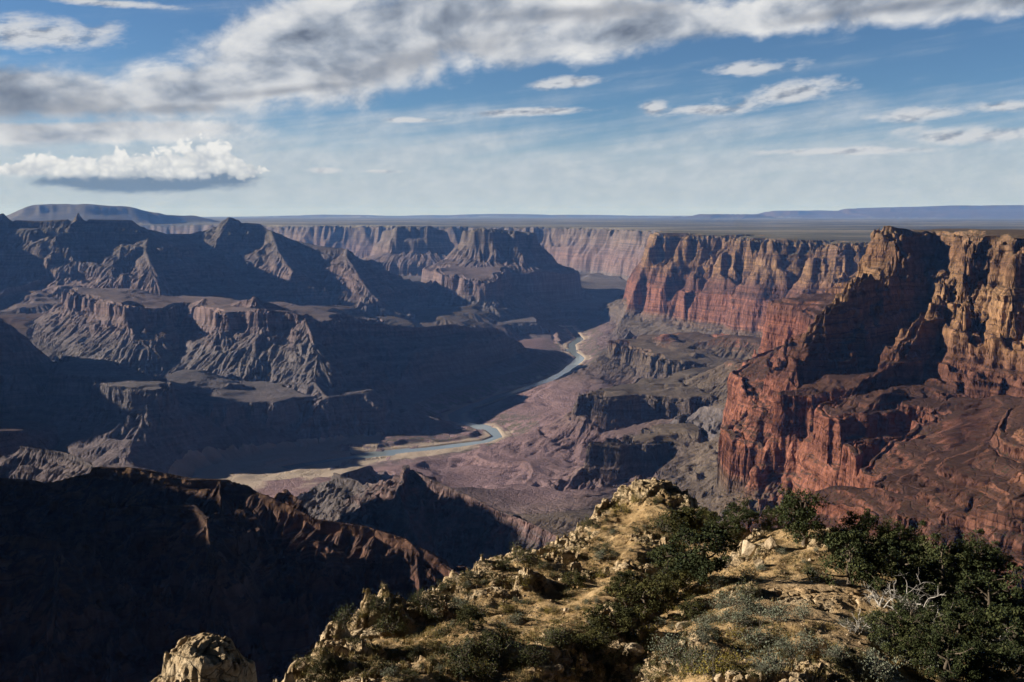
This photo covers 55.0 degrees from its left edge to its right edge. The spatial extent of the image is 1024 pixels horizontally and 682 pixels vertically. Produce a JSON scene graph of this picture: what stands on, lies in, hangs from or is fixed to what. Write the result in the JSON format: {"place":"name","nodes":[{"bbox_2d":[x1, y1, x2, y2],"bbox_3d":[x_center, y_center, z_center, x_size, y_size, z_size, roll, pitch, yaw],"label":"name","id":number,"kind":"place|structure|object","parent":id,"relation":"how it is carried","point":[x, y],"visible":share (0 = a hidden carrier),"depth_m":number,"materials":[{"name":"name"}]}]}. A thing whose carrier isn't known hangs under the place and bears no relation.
{"place":"outdoors","nodes":[
{"label":"outdoors","id":0,"kind":"place"},
{"bbox_2d":[0,467,472,681],"bbox_3d":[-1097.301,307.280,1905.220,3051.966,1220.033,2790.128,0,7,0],"label":"ridge hills","id":1,"kind":"structure","parent":0,"point":[119,574],"depth_m":1095.74,"materials":[{"name":"stone"}]},
{"bbox_2d":[0,213,551,451],"bbox_3d":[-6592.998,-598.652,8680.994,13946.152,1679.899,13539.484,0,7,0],"label":"shaded ridge hills","id":2,"kind":"structure","parent":0,"point":[44,264],"depth_m":9341.84,"materials":[{"name":"stone"}]},
{"bbox_2d":[13,226,616,472],"bbox_3d":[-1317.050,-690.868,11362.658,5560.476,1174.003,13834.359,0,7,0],"label":"butte hills","id":3,"kind":"structure","parent":0,"point":[108,401],"depth_m":7045.78,"materials":[{"name":"stone"}]},
{"bbox_2d":[0,254,672,537],"bbox_3d":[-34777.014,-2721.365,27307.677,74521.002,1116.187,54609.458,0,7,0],"label":"canyon floor terrain","id":4,"kind":"structure","parent":0,"point":[259,469],"depth_m":5409.80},
{"bbox_2d":[0,330,723,569],"bbox_3d":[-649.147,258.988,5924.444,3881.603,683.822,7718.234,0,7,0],"label":"mound hills","id":5,"kind":"structure","parent":0,"point":[453,528],"depth_m":2513.46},
{"bbox_2d":[281,327,583,468],"bbox_3d":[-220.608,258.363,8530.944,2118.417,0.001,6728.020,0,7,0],"label":"river water","id":6,"kind":"structure","parent":0,"point":[454,416],"depth_m":6354.27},
{"bbox_2d":[0,0,1023,216],"label":"sky","id":7,"kind":"structure","parent":0,"point":[201,108],"materials":[{"name":"blue"}]},
{"bbox_2d":[6,204,1023,233],"bbox_3d":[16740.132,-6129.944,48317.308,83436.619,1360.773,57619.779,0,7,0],"label":"mesa mountains","id":8,"kind":"structure","parent":0,"point":[45,212],"depth_m":53215.00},
{"bbox_2d":[386,332,761,490],"bbox_3d":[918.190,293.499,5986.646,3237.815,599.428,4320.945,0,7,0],"label":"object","id":9,"kind":"structure","parent":0,"point":[622,384],"depth_m":5072.56,"materials":[{"name":"stone"}]},
{"bbox_2d":[136,215,1023,345],"bbox_3d":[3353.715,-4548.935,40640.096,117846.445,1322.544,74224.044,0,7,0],"label":"plateau terrain","id":10,"kind":"structure","parent":0,"point":[733,275],"depth_m":10428.39,"materials":[{"name":"stone"}]},
{"bbox_2d":[151,477,1023,681],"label":"hill ground","id":11,"kind":"structure","parent":0,"point":[205,657],"depth_m":67.25,"materials":[{"name":"stone"}]},
{"bbox_2d":[331,603,362,629],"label":"brush bush","id":12,"kind":"object","parent":11,"relation":"on","point":[343,614],"visible":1,"depth_m":55.82,"materials":[{"name":"green plant"}]},
{"bbox_2d":[367,594,388,611],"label":"brush bush","id":13,"kind":"object","parent":11,"relation":"on","point":[373,607],"visible":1,"depth_m":65.51,"materials":[{"name":"green plant"}]},
{"bbox_2d":[370,611,406,636],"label":"brush bush","id":14,"kind":"object","parent":11,"relation":"on","point":[382,627],"visible":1,"depth_m":64.20,"materials":[{"name":"green plant"}]},
{"bbox_2d":[378,661,398,677],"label":"sagebrush","id":15,"kind":"object","parent":11,"relation":"on","point":[386,673],"visible":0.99,"depth_m":49.16,"materials":[{"name":"green plant"}]},
{"bbox_2d":[407,587,430,608],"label":"brush bush","id":16,"kind":"object","parent":11,"relation":"on","point":[419,598],"visible":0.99,"depth_m":69.58,"materials":[{"name":"green plant"}]},
{"bbox_2d":[419,601,443,622],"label":"brush bush","id":17,"kind":"object","parent":11,"relation":"on","point":[434,615],"visible":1,"depth_m":68.07,"materials":[{"name":"green plant"}]},
{"bbox_2d":[437,633,478,662],"bbox_3d":[-2.950,17.052,54.400,2.186,1.737,2.449,-2,8,-15],"label":"brush bush","id":18,"kind":"object","parent":11,"relation":"on","point":[460,646],"visible":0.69,"depth_m":54.53,"materials":[{"name":"green plant"}]},
{"bbox_2d":[444,647,481,679],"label":"brush bush","id":19,"kind":"object","parent":11,"relation":"on","point":[464,668],"visible":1,"depth_m":52.51,"materials":[{"name":"green plant"}]},
{"bbox_2d":[455,604,486,633],"bbox_3d":[-2.464,16.205,57.430,2.048,1.560,2.251,3,8,20],"label":"scrub oak","id":20,"kind":"object","parent":11,"relation":"on","point":[469,612],"visible":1,"depth_m":57.12,"materials":[{"name":"green plant"}]},
{"bbox_2d":[470,596,491,616],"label":"brush bush","id":21,"kind":"object","parent":11,"relation":"on","point":[483,612],"visible":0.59,"depth_m":72.18,"materials":[{"name":"green plant"}]},
{"bbox_2d":[464,658,500,681],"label":"brush bush","id":22,"kind":"object","parent":11,"relation":"on","point":[483,678],"visible":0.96,"depth_m":52.73,"materials":[{"name":"green plant"}]},
{"bbox_2d":[469,631,510,661],"bbox_3d":[-1.307,16.929,54.990,2.600,1.934,2.262,-5,9,-31],"label":"brush bush","id":23,"kind":"object","parent":11,"relation":"on","point":[492,653],"visible":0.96,"depth_m":54.81,"materials":[{"name":"green plant"}]},
{"bbox_2d":[488,616,519,646],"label":"brush bush","id":24,"kind":"object","parent":11,"relation":"on","point":[505,633],"visible":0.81,"depth_m":56.57,"materials":[{"name":"green plant"}]},
{"bbox_2d":[504,608,522,623],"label":"sagebrush","id":25,"kind":"object","parent":11,"relation":"on","point":[511,616],"visible":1,"depth_m":66.82,"materials":[{"name":"green plant"}]},
{"bbox_2d":[507,540,538,565],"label":"brush bush","id":26,"kind":"object","parent":11,"relation":"on","point":[522,555],"visible":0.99,"depth_m":86.87,"materials":[{"name":"green plant"}]},
{"bbox_2d":[511,635,550,669],"bbox_3d":[1.060,17.390,54.751,2.320,1.528,2.050,0,7,3],"label":"brush bush","id":27,"kind":"object","parent":11,"relation":"on","point":[527,652],"visible":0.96,"depth_m":54.78,"materials":[{"name":"green plant"}]},
{"bbox_2d":[534,617,575,650],"bbox_3d":[2.597,17.542,58.729,2.449,1.737,2.186,5,9,35],"label":"brush bush","id":28,"kind":"object","parent":11,"relation":"on","point":[559,638],"visible":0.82,"depth_m":58.47,"materials":[{"name":"green plant"}]},
{"bbox_2d":[541,623,570,647],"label":"brush bush","id":29,"kind":"object","parent":11,"relation":"on","point":[552,639],"visible":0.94,"depth_m":58.38,"materials":[{"name":"green plant"}]},
{"bbox_2d":[559,571,587,588],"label":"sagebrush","id":30,"kind":"object","parent":11,"relation":"on","point":[577,578],"visible":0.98,"depth_m":79.49,"materials":[{"name":"green plant"}]},
{"bbox_2d":[568,626,626,659],"bbox_3d":[5.112,18.271,59.381,3.872,1.753,2.804,-5,9,-32],"label":"scrub oak","id":31,"kind":"object","parent":11,"relation":"on","point":[588,642],"visible":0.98,"depth_m":59.22,"materials":[{"name":"green plant"}]},
{"bbox_2d":[580,601,640,639],"bbox_3d":[6.339,17.915,62.782,3.370,2.395,3.705,-7,10,-42],"label":"scrub oak","id":32,"kind":"object","parent":11,"relation":"on","point":[620,613],"visible":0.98,"depth_m":62.42,"materials":[{"name":"green plant"}]},
{"bbox_2d":[592,644,632,673],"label":"sagebrush","id":33,"kind":"object","parent":11,"relation":"on","point":[605,664],"visible":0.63,"depth_m":59.23,"materials":[{"name":"green plant"}]},
{"bbox_2d":[292,481,950,681],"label":"undergrowth","id":34,"kind":"object","parent":11,"relation":"on","point":[363,664],"visible":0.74,"depth_m":57.21,"materials":[{"name":"green plant"}]},
{"bbox_2d":[608,570,642,597],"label":"scrub oak","id":35,"kind":"object","parent":11,"relation":"on","point":[620,578],"visible":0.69,"depth_m":76.23,"materials":[{"name":"green plant"}]},
{"bbox_2d":[624,643,643,656],"bbox_3d":[7.533,18.906,60.044,0.995,0.870,1.093,-5,9,-35],"label":"boulder","id":36,"kind":"object","parent":11,"relation":"on","point":[631,647],"visible":0.97,"depth_m":59.79,"materials":[{"name":"stone"}]},
{"bbox_2d":[602,574,689,623],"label":"scrub oak","id":37,"kind":"object","parent":11,"relation":"on","point":[643,608],"visible":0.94,"depth_m":71.12,"materials":[{"name":"green plant"}]},
{"bbox_2d":[634,628,662,653],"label":"brush bush","id":38,"kind":"object","parent":11,"relation":"on","point":[648,638],"visible":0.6,"depth_m":62.02,"materials":[{"name":"green plant"}]},
{"bbox_2d":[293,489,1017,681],"bbox_3d":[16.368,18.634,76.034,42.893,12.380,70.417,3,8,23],"label":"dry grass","id":39,"kind":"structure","parent":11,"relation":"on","point":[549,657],"depth_m":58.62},
{"bbox_2d":[646,507,673,534],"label":"brush bush","id":40,"kind":"object","parent":11,"relation":"on","point":[660,525],"visible":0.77,"depth_m":103.52,"materials":[{"name":"green plant"}]},
{"bbox_2d":[644,625,689,664],"bbox_3d":[8.896,17.067,55.245,2.960,1.764,2.901,1,7,6],"label":"sagebrush","id":41,"kind":"object","parent":11,"relation":"on","point":[672,645],"visible":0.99,"depth_m":55.20,"materials":[{"name":"green plant"}]},
{"bbox_2d":[646,543,693,573],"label":"juniper tree","id":42,"kind":"object","parent":11,"relation":"on","point":[669,561],"visible":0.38,"depth_m":87.84,"materials":[{"name":"green plant"}]},
{"bbox_2d":[654,567,698,602],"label":"scrub oak","id":43,"kind":"object","parent":11,"relation":"on","point":[679,580],"visible":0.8,"depth_m":75.99,"materials":[{"name":"green plant"}]},
{"bbox_2d":[661,506,698,540],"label":"scrub oak","id":44,"kind":"object","parent":11,"relation":"on","point":[677,517],"visible":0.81,"depth_m":101.91,"materials":[{"name":"green plant"}]},
{"bbox_2d":[664,517,700,547],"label":"brush bush","id":45,"kind":"object","parent":11,"relation":"on","point":[683,541],"visible":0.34,"depth_m":101.31,"materials":[{"name":"green plant"}]},
{"bbox_2d":[673,599,707,620],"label":"scrub oak","id":46,"kind":"object","parent":11,"relation":"on","point":[694,605],"visible":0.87,"depth_m":66.87,"materials":[{"name":"green plant"}]},
{"bbox_2d":[671,642,711,675],"bbox_3d":[9.775,17.068,52.860,2.600,1.934,2.262,2,8,12],"label":"brush bush","id":47,"kind":"object","parent":11,"relation":"on","point":[691,663],"visible":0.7,"depth_m":53.02,"materials":[{"name":"green plant"}]},
{"bbox_2d":[650,523,739,584],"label":"juniper tree","id":48,"kind":"object","parent":11,"relation":"on","point":[702,567],"visible":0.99,"depth_m":77.07,"materials":[{"name":"green plant"}]},
{"bbox_2d":[675,506,721,535],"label":"scrub oak","id":49,"kind":"object","parent":11,"relation":"on","point":[708,513],"visible":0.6,"depth_m":101.66,"materials":[{"name":"green plant"}]},
{"bbox_2d":[686,616,721,642],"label":"sagebrush","id":50,"kind":"object","parent":11,"relation":"on","point":[705,630],"visible":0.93,"depth_m":56.04,"materials":[{"name":"green plant"}]},
{"bbox_2d":[692,611,715,624],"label":"sagebrush","id":51,"kind":"object","parent":11,"relation":"on","point":[702,618],"visible":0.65,"depth_m":63.24,"materials":[{"name":"green plant"}]},
{"bbox_2d":[684,647,728,675],"bbox_3d":[10.335,16.952,51.749,2.474,2.165,2.426,4,8,27],"label":"sagebrush","id":52,"kind":"object","parent":11,"relation":"on","point":[704,657],"visible":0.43,"depth_m":51.81,"materials":[{"name":"green plant"}]},
{"bbox_2d":[681,648,738,680],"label":"rabbitbrush","id":53,"kind":"object","parent":11,"relation":"on","point":[713,663],"visible":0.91,"depth_m":50.74,"materials":[{"name":"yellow plant"}]},
{"bbox_2d":[706,570,734,589],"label":"sagebrush","id":54,"kind":"object","parent":11,"relation":"on","point":[721,579],"visible":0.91,"depth_m":75.33,"materials":[{"name":"green plant"}]},
{"bbox_2d":[696,510,746,545],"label":"juniper tree","id":55,"kind":"object","parent":11,"relation":"on","point":[734,525],"visible":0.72,"depth_m":95.14,"materials":[{"name":"green plant"}]},
{"bbox_2d":[706,589,737,607],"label":"sagebrush","id":56,"kind":"object","parent":11,"relation":"on","point":[723,600],"visible":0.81,"depth_m":66.30,"materials":[{"name":"green plant"}]},
{"bbox_2d":[708,606,737,623],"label":"sagebrush","id":57,"kind":"object","parent":11,"relation":"on","point":[724,612],"visible":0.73,"depth_m":62.53,"materials":[{"name":"plant"}]},
{"bbox_2d":[723,621,745,638],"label":"rabbitbrush","id":58,"kind":"object","parent":11,"relation":"on","point":[732,632],"visible":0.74,"depth_m":58.31,"materials":[{"name":"plant"}]},
{"bbox_2d":[715,496,759,535],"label":"juniper tree","id":59,"kind":"object","parent":11,"relation":"on","point":[743,512],"visible":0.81,"depth_m":99.11,"materials":[{"name":"green plant"}]},
{"bbox_2d":[720,604,756,628],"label":"sagebrush","id":60,"kind":"object","parent":11,"relation":"on","point":[741,614],"visible":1,"depth_m":59.25,"materials":[{"name":"green plant"}]},
{"bbox_2d":[721,648,755,669],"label":"rabbitbrush","id":61,"kind":"object","parent":11,"relation":"on","point":[734,662],"visible":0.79,"depth_m":51.39,"materials":[{"name":"green plant"}]},
{"bbox_2d":[730,576,761,599],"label":"brush bush","id":62,"kind":"object","parent":11,"relation":"on","point":[748,591],"visible":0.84,"depth_m":70.11,"materials":[{"name":"green plant"}]},
{"bbox_2d":[735,562,758,580],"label":"sagebrush","id":63,"kind":"object","parent":11,"relation":"on","point":[745,574],"visible":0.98,"depth_m":76.81,"materials":[{"name":"green plant"}]},
{"bbox_2d":[726,588,768,614],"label":"sagebrush","id":64,"kind":"object","parent":11,"relation":"on","point":[743,603],"visible":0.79,"depth_m":63.63,"materials":[{"name":"green plant"}]},
{"bbox_2d":[741,540,756,556],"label":"boulder","id":65,"kind":"object","parent":11,"relation":"on","point":[748,548],"visible":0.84,"depth_m":86.54,"materials":[{"name":"stone"}]},
{"bbox_2d":[726,615,777,648],"bbox_3d":[14.315,16.992,57.101,2.693,2.357,2.640,-3,8,-22],"label":"sagebrush","id":66,"kind":"object","parent":11,"relation":"on","point":[758,638],"visible":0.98,"depth_m":56.87,"materials":[{"name":"green plant"}]},
{"bbox_2d":[748,598,769,614],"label":"sagebrush","id":67,"kind":"object","parent":11,"relation":"on","point":[759,608],"visible":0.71,"depth_m":63.06,"materials":[{"name":"green plant"}]},
{"bbox_2d":[737,641,796,681],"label":"sagebrush","id":68,"kind":"object","parent":11,"relation":"on","point":[772,659],"visible":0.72,"depth_m":51.19,"materials":[{"name":"green plant"}]},
{"bbox_2d":[764,536,777,548],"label":"boulder","id":69,"kind":"object","parent":11,"relation":"on","point":[770,542],"visible":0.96,"depth_m":86.09,"materials":[{"name":"stone"}]},
{"bbox_2d":[753,505,790,530],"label":"juniper tree","id":70,"kind":"object","parent":11,"relation":"on","point":[770,516],"visible":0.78,"depth_m":97.89,"materials":[{"name":"green plant"}]},
{"bbox_2d":[756,598,795,622],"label":"sagebrush","id":71,"kind":"object","parent":11,"relation":"on","point":[776,617],"visible":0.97,"depth_m":59.84,"materials":[{"name":"green plant"}]},
{"bbox_2d":[774,627,802,662],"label":"sagebrush","id":72,"kind":"object","parent":11,"relation":"on","point":[783,645],"visible":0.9,"depth_m":54.38,"materials":[{"name":"green plant"}]},
{"bbox_2d":[790,600,813,619],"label":"sagebrush","id":73,"kind":"object","parent":11,"relation":"on","point":[806,614],"visible":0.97,"depth_m":61.50,"materials":[{"name":"green plant"}]},
{"bbox_2d":[775,484,829,545],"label":"juniper tree","id":74,"kind":"object","parent":11,"relation":"on","point":[801,515],"visible":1,"depth_m":86.33,"materials":[{"name":"green plant"}]},
{"bbox_2d":[786,627,823,654],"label":"sagebrush","id":75,"kind":"object","parent":11,"relation":"on","point":[808,641],"visible":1,"depth_m":53.73,"materials":[{"name":"green plant"}]},
{"bbox_2d":[800,565,825,582],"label":"sagebrush","id":76,"kind":"object","parent":11,"relation":"on","point":[816,577],"visible":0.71,"depth_m":78.04,"materials":[{"name":"green plant"}]},
{"bbox_2d":[820,640,850,661],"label":"sagebrush","id":77,"kind":"object","parent":11,"relation":"on","point":[833,653],"visible":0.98,"depth_m":51.41,"materials":[{"name":"green plant"}]},
{"bbox_2d":[806,529,885,589],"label":"juniper tree","id":78,"kind":"object","parent":11,"relation":"on","point":[861,565],"visible":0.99,"depth_m":75.12,"materials":[{"name":"green plant"}]},
{"bbox_2d":[829,508,881,546],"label":"juniper tree","id":79,"kind":"object","parent":11,"relation":"on","point":[865,522],"visible":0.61,"depth_m":87.66,"materials":[{"name":"green plant"}]},
{"bbox_2d":[843,609,872,632],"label":"dead shrub","id":80,"kind":"object","parent":11,"relation":"on","point":[856,628],"visible":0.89,"depth_m":58.69,"materials":[{"name":"grey wood"}]},
{"bbox_2d":[852,647,903,681],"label":"sagebrush","id":81,"kind":"object","parent":11,"relation":"on","point":[876,667],"visible":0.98,"depth_m":50.89,"materials":[{"name":"green plant"}]},
{"bbox_2d":[868,628,896,653],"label":"sagebrush","id":82,"kind":"object","parent":11,"relation":"on","point":[882,641],"visible":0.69,"depth_m":57.74,"materials":[{"name":"green plant"}]},
{"bbox_2d":[862,579,904,610],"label":"dead shrub","id":83,"kind":"object","parent":11,"relation":"on","point":[875,595],"visible":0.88,"depth_m":69.00,"materials":[{"name":"grey wood"}]},
{"bbox_2d":[856,538,940,597],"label":"juniper tree","id":84,"kind":"object","parent":11,"relation":"on","point":[888,546],"visible":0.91,"depth_m":74.53,"materials":[{"name":"green plant"}]},
{"bbox_2d":[864,610,934,659],"bbox_3d":[22.592,17.192,57.463,3.837,3.061,3.327,3,8,24],"label":"juniper tree","id":85,"kind":"object","parent":11,"relation":"on","point":[889,626],"visible":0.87,"depth_m":57.12,"materials":[{"name":"green plant"}]},
{"bbox_2d":[875,514,927,565],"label":"juniper tree","id":86,"kind":"object","parent":11,"relation":"on","point":[903,530],"visible":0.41,"depth_m":85.29,"materials":[{"name":"green plant"}]},
{"bbox_2d":[871,518,944,574],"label":"juniper tree","id":87,"kind":"object","parent":11,"relation":"on","point":[893,534],"visible":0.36,"depth_m":83.86,"materials":[{"name":"green plant"}]},
{"bbox_2d":[891,625,932,664],"bbox_3d":[23.168,17.518,56.686,2.398,2.394,2.907,-1,7,-9],"label":"juniper tree","id":88,"kind":"object","parent":11,"relation":"on","point":[908,640],"visible":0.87,"depth_m":56.05,"materials":[{"name":"green plant"}]},
{"bbox_2d":[887,592,939,638],"bbox_3d":[25.753,17.989,63.122,3.171,2.802,3.844,-3,8,-23],"label":"juniper tree","id":89,"kind":"object","parent":11,"relation":"on","point":[923,621],"visible":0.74,"depth_m":63.30,"materials":[{"name":"green plant"}]},
{"bbox_2d":[884,568,942,620],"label":"dead shrub","id":90,"kind":"object","parent":11,"relation":"on","point":[916,604],"visible":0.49,"depth_m":67.79,"materials":[{"name":"grey wood"}]},
{"bbox_2d":[911,651,952,669],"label":"sagebrush","id":91,"kind":"object","parent":11,"relation":"on","point":[936,658],"visible":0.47,"depth_m":55.59,"materials":[{"name":"green plant"}]},
{"bbox_2d":[906,535,973,605],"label":"juniper tree","id":92,"kind":"object","parent":11,"relation":"on","point":[951,558],"visible":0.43,"depth_m":78.41,"materials":[{"name":"green plant"}]},
{"bbox_2d":[922,562,977,605],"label":"juniper tree","id":93,"kind":"object","parent":11,"relation":"on","point":[952,570],"visible":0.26,"depth_m":79.03,"materials":[{"name":"green plant"}]},
{"bbox_2d":[918,620,983,681],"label":"juniper tree","id":94,"kind":"object","parent":11,"relation":"on","point":[951,653],"visible":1,"depth_m":54.46,"materials":[{"name":"green plant"}]},
{"bbox_2d":[926,535,975,581],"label":"juniper tree","id":95,"kind":"object","parent":11,"relation":"on","point":[954,547],"visible":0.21,"depth_m":84.83,"materials":[{"name":"green plant"}]},
{"bbox_2d":[939,632,970,664],"bbox_3d":[25.776,18.039,57.471,2.301,1.922,2.386,-4,8,-26],"label":"juniper tree","id":96,"kind":"object","parent":11,"relation":"on","point":[958,638],"visible":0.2,"depth_m":57.26,"materials":[{"name":"green plant"}]},
{"bbox_2d":[928,608,997,661],"bbox_3d":[27.456,18.340,61.356,4.104,3.070,3.959,-3,8,-23],"label":"juniper tree","id":97,"kind":"object","parent":11,"relation":"on","point":[953,617],"visible":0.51,"depth_m":60.81,"materials":[{"name":"green plant"}]},
{"bbox_2d":[941,599,990,636],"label":"juniper tree","id":98,"kind":"object","parent":11,"relation":"on","point":[957,609],"visible":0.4,"depth_m":69.16,"materials":[{"name":"green plant"}]},
{"bbox_2d":[937,565,1023,636],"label":"juniper tree","id":99,"kind":"object","parent":11,"relation":"on","point":[966,583],"visible":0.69,"depth_m":71.62,"materials":[{"name":"green plant"}]},
{"bbox_2d":[954,527,1014,583],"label":"juniper tree","id":100,"kind":"object","parent":11,"relation":"on","point":[970,549],"visible":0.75,"depth_m":82.40,"materials":[{"name":"green plant"}]},
{"bbox_2d":[958,636,1023,681],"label":"juniper tree","id":101,"kind":"object","parent":11,"relation":"on","point":[975,670],"visible":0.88,"depth_m":55.63,"materials":[{"name":"green plant"}]},
{"bbox_2d":[971,577,1017,606],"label":"juniper tree","id":102,"kind":"object","parent":11,"relation":"on","point":[997,601],"visible":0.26,"depth_m":78.91,"materials":[{"name":"green plant"}]},
{"bbox_2d":[975,540,1023,581],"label":"juniper tree","id":103,"kind":"object","parent":11,"relation":"on","point":[1007,557],"visible":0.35,"depth_m":83.90,"materials":[{"name":"green plant"}]},
{"bbox_2d":[977,605,1023,666],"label":"juniper tree","id":104,"kind":"object","parent":11,"relation":"on","point":[996,614],"visible":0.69,"depth_m":63.27,"materials":[{"name":"green plant"}]},
{"bbox_2d":[997,632,1023,676],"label":"juniper tree","id":105,"kind":"object","parent":11,"relation":"on","point":[1018,653],"visible":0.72,"depth_m":58.02,"materials":[{"name":"green plant"}]},
{"bbox_2d":[653,226,1023,519],"bbox_3d":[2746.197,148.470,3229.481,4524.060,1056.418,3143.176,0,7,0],"label":"promontory mountains","id":106,"kind":"structure","parent":0,"point":[900,306],"depth_m":3002.86,"materials":[{"name":"stone"}]},
{"bbox_2d":[680,278,1023,595],"bbox_3d":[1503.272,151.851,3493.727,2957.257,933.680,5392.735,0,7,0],"label":"slope","id":107,"kind":"structure","parent":0,"point":[951,469],"depth_m":2262.86,"materials":[{"name":"stone"}]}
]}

